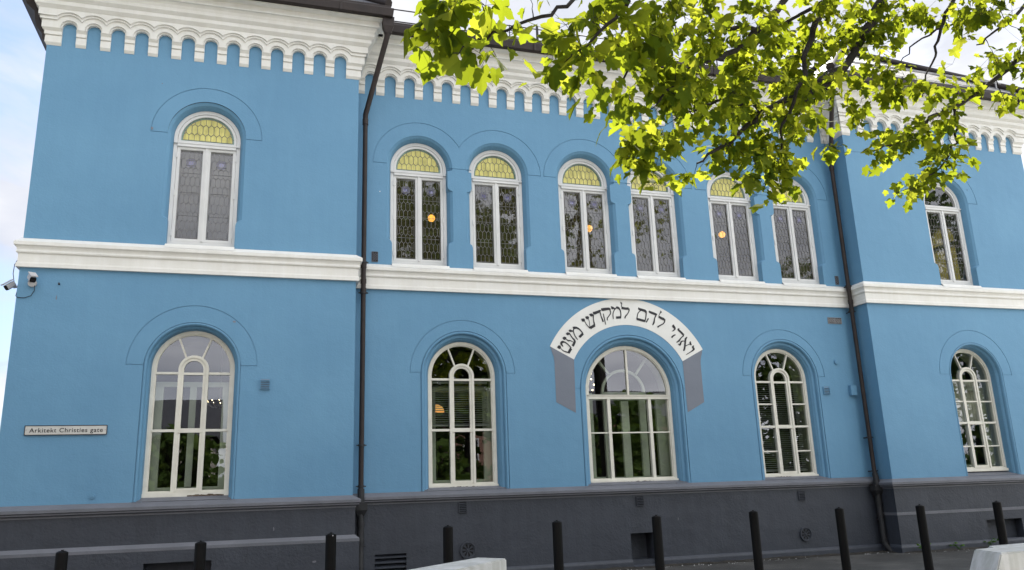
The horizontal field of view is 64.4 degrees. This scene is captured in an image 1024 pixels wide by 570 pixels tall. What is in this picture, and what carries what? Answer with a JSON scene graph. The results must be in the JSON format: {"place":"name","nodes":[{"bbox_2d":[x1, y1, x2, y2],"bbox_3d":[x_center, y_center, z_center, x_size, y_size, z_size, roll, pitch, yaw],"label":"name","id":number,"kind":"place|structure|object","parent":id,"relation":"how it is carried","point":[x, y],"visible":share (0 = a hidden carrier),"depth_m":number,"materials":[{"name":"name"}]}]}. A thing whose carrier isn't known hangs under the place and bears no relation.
{"place":"outdoors","nodes":[
{"label":"outdoors","id":0,"kind":"place"},
{"bbox_2d":[0,0,1023,425],"label":"sky","id":1,"kind":"structure","parent":0,"point":[22,52],"materials":[{"name":"white"}]},
{"bbox_2d":[626,549,975,569],"bbox_3d":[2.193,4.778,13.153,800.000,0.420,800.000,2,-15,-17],"label":"ground","id":2,"kind":"structure","parent":0,"point":[954,560],"depth_m":12.72,"materials":[{"name":"concrete"}]},
{"bbox_2d":[0,0,1023,569],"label":"synagogue","id":3,"kind":"structure","parent":2,"relation":"on","point":[348,240],"depth_m":13.38,"materials":[{"name":"paint"}]},
{"bbox_2d":[1,261,16,290],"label":"security camera","id":4,"kind":"object","parent":3,"relation":"attached to","point":[10,285],"visible":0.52,"depth_m":11.22,"materials":[{"name":"white plastic"}]},
{"bbox_2d":[15,272,37,297],"bbox_3d":[-6.649,0.016,11.151,0.531,0.346,0.180,-11,-17,31],"label":"security camera","id":5,"kind":"object","parent":3,"relation":"attached to","point":[32,279],"visible":0.96,"depth_m":11.07,"materials":[{"name":"white plastic"}]},
{"bbox_2d":[24,425,107,435],"bbox_3d":[-5.945,1.937,10.848,0.991,0.129,0.028,2,-15,-17],"label":"street sign","id":6,"kind":"object","parent":3,"relation":"attached to","point":[65,429],"visible":1,"depth_m":10.84,"materials":[{"name":"white metal"}]},
{"bbox_2d":[141,331,234,497],"bbox_3d":[-4.629,1.879,11.766,1.128,2.389,0.538,2,-15,-17],"label":"window","id":7,"kind":"structure","parent":3,"relation":"in","point":[156,399],"depth_m":11.58,"materials":[{"name":"beige paint"}]},
{"bbox_2d":[167,111,240,246],"bbox_3d":[-4.674,-1.635,12.399,0.960,2.180,0.120,2,-15,-17],"label":"window","id":8,"kind":"structure","parent":3,"relation":"in","point":[204,176],"depth_m":12.37,"materials":[{"name":"grey glass"}]},
{"bbox_2d":[207,348,222,407],"bbox_3d":[-4.851,1.276,13.604,0.456,1.546,0.454,2,-15,-17],"label":"chandelier","id":9,"kind":"object","parent":3,"relation":"hanging from","point":[219,405],"visible":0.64,"depth_m":13.48,"materials":[{"name":"metal"}]},
{"bbox_2d":[390,143,446,265],"bbox_3d":[-1.589,-1.383,13.795,0.960,2.180,0.120,2,-15,-17],"label":"window","id":10,"kind":"structure","parent":3,"relation":"in","point":[418,209],"depth_m":13.77,"materials":[{"name":"grey glass"}]},
{"bbox_2d":[435,405,443,479],"bbox_3d":[-1.255,3.005,13.570,0.280,2.010,0.280,2,-15,-17],"label":"floor lamp","id":11,"kind":"object","parent":3,"relation":"on","point":[437,406],"visible":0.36,"depth_m":13.65,"materials":[{"name":"orange"}]},
{"bbox_2d":[428,342,498,490],"bbox_3d":[-0.867,2.150,13.327,1.128,2.389,0.538,2,-15,-17],"label":"window","id":12,"kind":"structure","parent":3,"relation":"in","point":[488,408],"depth_m":13.19,"materials":[{"name":"beige paint"}]},
{"bbox_2d":[469,150,523,269],"bbox_3d":[-0.282,-1.326,14.192,0.960,2.180,0.120,2,-15,-17],"label":"window","id":13,"kind":"structure","parent":3,"relation":"in","point":[495,196],"depth_m":14.17,"materials":[{"name":"grey glass"}]},
{"bbox_2d":[558,158,611,273],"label":"window","id":14,"kind":"structure","parent":3,"relation":"in","point":[582,185],"depth_m":14.65,"materials":[{"name":"grey glass"}]},
{"bbox_2d":[586,346,678,485],"bbox_3d":[1.963,2.276,14.184,1.640,2.382,0.538,2,-15,-17],"label":"window","id":15,"kind":"structure","parent":3,"relation":"in","point":[664,432],"depth_m":14.10,"materials":[{"name":"beige paint"}]},
{"bbox_2d":[627,171,679,277],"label":"window","id":16,"kind":"structure","parent":3,"relation":"in","point":[654,241],"depth_m":15.02,"materials":[{"name":"grey glass"}]},
{"bbox_2d":[707,172,758,280],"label":"window","id":17,"kind":"structure","parent":3,"relation":"in","point":[731,223],"depth_m":15.52,"materials":[{"name":"grey glass"}]},
{"bbox_2d":[754,349,818,478],"bbox_3d":[4.899,2.400,15.075,1.128,2.389,0.538,2,-15,-17],"label":"window","id":18,"kind":"structure","parent":3,"relation":"in","point":[801,404],"depth_m":14.97,"materials":[{"name":"beige paint"}]},
{"bbox_2d":[769,178,819,283],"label":"window","id":19,"kind":"structure","parent":3,"relation":"in","point":[795,251],"depth_m":15.89,"materials":[{"name":"grey glass"}]},
{"bbox_2d":[924,183,972,285],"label":"window","id":20,"kind":"structure","parent":3,"relation":"in","point":[946,231],"depth_m":16.46,"materials":[{"name":"white paint"}]},
{"bbox_2d":[952,349,1008,471],"bbox_3d":[8.805,2.461,15.841,1.128,2.389,0.535,2,-15,-17],"label":"window","id":21,"kind":"structure","parent":3,"relation":"in","point":[975,401],"depth_m":15.80,"materials":[{"name":"beige paint"}]},
{"bbox_2d":[587,546,988,569],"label":"soil strip","id":22,"kind":"object","parent":2,"relation":"on","point":[764,559],"visible":0.83,"depth_m":13.75,"materials":[{"name":"grey concrete"}]},
{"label":"pavement","id":23,"kind":"structure","parent":0,"visible":0},
{"bbox_2d":[54,550,67,569],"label":"bollard","id":24,"kind":"object","parent":23,"relation":"on","point":[61,559],"visible":1,"depth_m":7.40,"materials":[{"name":"grey metal"}]},
{"bbox_2d":[193,540,206,569],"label":"bollard","id":25,"kind":"object","parent":23,"relation":"on","point":[200,555],"visible":1,"depth_m":7.74,"materials":[{"name":"grey metal"}]},
{"bbox_2d":[325,532,335,569],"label":"bollard","id":26,"kind":"object","parent":23,"relation":"on","point":[330,552],"visible":1,"depth_m":8.09,"materials":[{"name":"grey metal"}]},
{"bbox_2d":[443,525,452,563],"bbox_3d":[-0.654,3.057,8.389,0.170,1.114,0.170,2,-15,-17],"label":"bollard","id":27,"kind":"object","parent":23,"relation":"on","point":[447,543],"visible":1,"depth_m":8.44,"materials":[{"name":"grey metal"}]},
{"bbox_2d":[410,558,505,569],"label":"concrete barrier","id":28,"kind":"object","parent":23,"relation":"on","point":[485,564],"visible":1,"depth_m":7.43,"materials":[{"name":"white concrete"}]},
{"bbox_2d":[552,520,563,569],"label":"bollard","id":29,"kind":"object","parent":23,"relation":"on","point":[557,545],"visible":1,"depth_m":8.78,"materials":[{"name":"grey metal"}]},
{"bbox_2d":[652,515,664,569],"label":"bollard","id":30,"kind":"object","parent":23,"relation":"on","point":[658,542],"visible":1,"depth_m":9.12,"materials":[{"name":"grey metal"}]},
{"bbox_2d":[400,0,1023,213],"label":"maple tree","id":31,"kind":"object","parent":23,"relation":"on","point":[678,90],"visible":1,"depth_m":6.28,"materials":[{"name":"green plant"}]},
{"bbox_2d":[749,510,763,569],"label":"bollard","id":32,"kind":"object","parent":23,"relation":"on","point":[756,539],"visible":1,"depth_m":9.47,"materials":[{"name":"grey metal"}]},
{"bbox_2d":[835,507,851,569],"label":"bollard","id":33,"kind":"object","parent":23,"relation":"on","point":[842,539],"visible":1,"depth_m":9.81,"materials":[{"name":"grey metal"}]},
{"bbox_2d":[915,504,933,569],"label":"bollard","id":34,"kind":"object","parent":23,"relation":"on","point":[924,537],"visible":1,"depth_m":10.16,"materials":[{"name":"grey metal"}]},
{"bbox_2d":[970,545,1023,569],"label":"concrete barrier","id":35,"kind":"object","parent":23,"relation":"on","point":[1005,558],"visible":1,"depth_m":6.93,"materials":[{"name":"white concrete"}]},
{"bbox_2d":[992,501,1007,544],"bbox_3d":[6.364,3.366,10.516,0.170,1.114,0.170,2,-15,-17],"label":"bollard","id":36,"kind":"object","parent":23,"relation":"on","point":[1000,523],"visible":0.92,"depth_m":10.55,"materials":[{"name":"grey metal"}]}
]}

